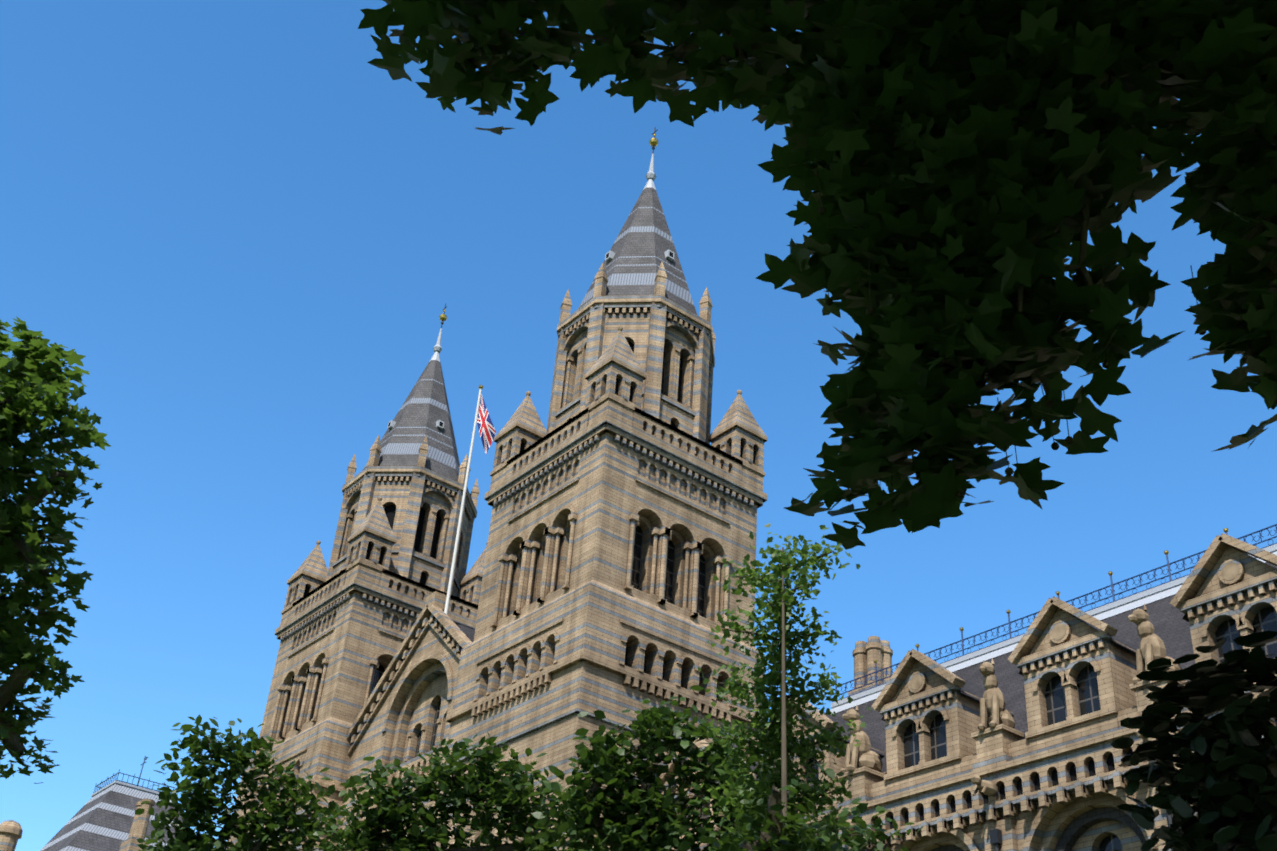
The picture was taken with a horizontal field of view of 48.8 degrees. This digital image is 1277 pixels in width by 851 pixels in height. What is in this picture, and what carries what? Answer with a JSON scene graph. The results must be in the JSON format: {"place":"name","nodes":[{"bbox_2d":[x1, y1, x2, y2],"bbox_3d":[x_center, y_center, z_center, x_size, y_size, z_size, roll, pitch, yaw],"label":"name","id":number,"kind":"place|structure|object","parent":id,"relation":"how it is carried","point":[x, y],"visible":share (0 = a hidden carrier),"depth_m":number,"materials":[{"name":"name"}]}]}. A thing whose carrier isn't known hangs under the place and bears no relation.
{"place":"outdoors","nodes":[
{"label":"outdoors","id":0,"kind":"place"},
{"bbox_2d":[0,316,110,783],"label":"plane tree","id":1,"kind":"object","parent":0,"point":[31,381],"depth_m":16.78,"materials":[{"name":"green plant"}]},
{"bbox_2d":[135,714,350,850],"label":"garden tree","id":2,"kind":"object","parent":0,"point":[239,831],"depth_m":23.61,"materials":[{"name":"green plant"}]},
{"bbox_2d":[309,733,585,850],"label":"garden tree","id":3,"kind":"object","parent":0,"point":[433,828],"depth_m":22.67,"materials":[{"name":"green plant"}]},
{"bbox_2d":[0,0,1276,850],"label":"sky","id":4,"kind":"structure","parent":0,"point":[253,238],"materials":[{"name":"blue"}]},
{"bbox_2d":[529,685,789,850],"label":"garden tree","id":5,"kind":"object","parent":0,"point":[629,830],"depth_m":20.73,"materials":[{"name":"green plant"}]},
{"bbox_2d":[685,523,870,850],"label":"tree","id":6,"kind":"object","parent":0,"point":[773,656],"depth_m":14.93,"materials":[{"name":"green plant"}]},
{"bbox_2d":[358,0,1276,549],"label":"plane tree","id":7,"kind":"object","parent":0,"point":[870,98],"depth_m":6.29,"materials":[{"name":"green plant"}]},
{"bbox_2d":[807,798,922,850],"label":"bush","id":8,"kind":"object","parent":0,"point":[860,840],"depth_m":18.93,"materials":[{"name":"green plant"}]},
{"bbox_2d":[1111,630,1276,850],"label":"magnolia","id":9,"kind":"object","parent":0,"point":[1221,759],"depth_m":5.23,"materials":[{"name":"green plant"}]},
{"bbox_3d":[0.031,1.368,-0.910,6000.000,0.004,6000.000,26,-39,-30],"label":"ground","id":10,"kind":"structure","parent":0,"visible":0},
{"bbox_2d":[0,799,154,850],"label":"chimneys","id":11,"kind":"object","parent":10,"relation":"on","point":[11,831],"visible":0.9,"depth_m":90.59,"materials":[{"name":"stone"}]},
{"bbox_2d":[40,756,191,850],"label":"roof","id":12,"kind":"structure","parent":10,"relation":"on","point":[101,819],"depth_m":99.09,"materials":[{"name":"ceramic"}]},
{"bbox_2d":[226,304,487,850],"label":"tower","id":13,"kind":"structure","parent":10,"relation":"on","point":[351,613],"depth_m":78.37,"materials":[{"name":"stone"}]},
{"bbox_2d":[334,591,471,850],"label":"entrance gable","id":14,"kind":"structure","parent":10,"relation":"on","point":[406,710],"depth_m":68.60,"materials":[{"name":"stone"}]},
{"bbox_2d":[444,385,482,613],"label":"flag pole","id":15,"kind":"object","parent":14,"relation":"attached to","point":[480,387],"visible":0.96,"depth_m":71.94,"materials":[{"name":"white metal"}]},
{"bbox_2d":[477,394,495,453],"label":"union flag","id":16,"kind":"object","parent":15,"relation":"attached to","point":[487,431],"visible":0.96,"depth_m":74.58,"materials":[{"name":"multicoloured fabric"}]},
{"bbox_2d":[433,127,768,850],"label":"tower","id":17,"kind":"structure","parent":10,"relation":"on","point":[624,498],"depth_m":60.85,"materials":[{"name":"stone"}]},
{"bbox_2d":[454,622,767,765],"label":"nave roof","id":18,"kind":"structure","parent":17,"relation":"attached to","point":[468,632],"depth_m":69.55,"materials":[{"name":"stone"}]},
{"bbox_2d":[669,755,882,850],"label":"garden shrub","id":19,"kind":"object","parent":10,"relation":"on","point":[790,842],"depth_m":12.43,"materials":[{"name":"green plant"}]},
{"bbox_2d":[659,533,1276,850],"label":"wing","id":20,"kind":"structure","parent":10,"relation":"on","point":[1006,745],"depth_m":41.61,"materials":[{"name":"beige stone"}]},
{"bbox_2d":[848,636,892,695],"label":"chimney","id":21,"kind":"object","parent":20,"relation":"on","point":[865,655],"visible":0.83,"depth_m":61.32,"materials":[{"name":"stone"}]},
{"bbox_2d":[834,524,1276,699],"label":"ridge cresting","id":22,"kind":"object","parent":20,"relation":"on","point":[1110,573],"visible":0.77,"depth_m":51.69,"materials":[{"name":"blue metal"}]},
{"bbox_3d":[5.774,-4.773,6.205,19.584,8.452,18.142,26,-39,-30],"label":"plane tree","id":23,"kind":"object","parent":10,"relation":"on","visible":0},
{"bbox_2d":[815,156,1205,511],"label":"plane seed balls","id":24,"kind":"object","parent":23,"relation":"attached to","point":[1069,440],"visible":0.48,"depth_m":6.14,"materials":[{"name":"yellow"}]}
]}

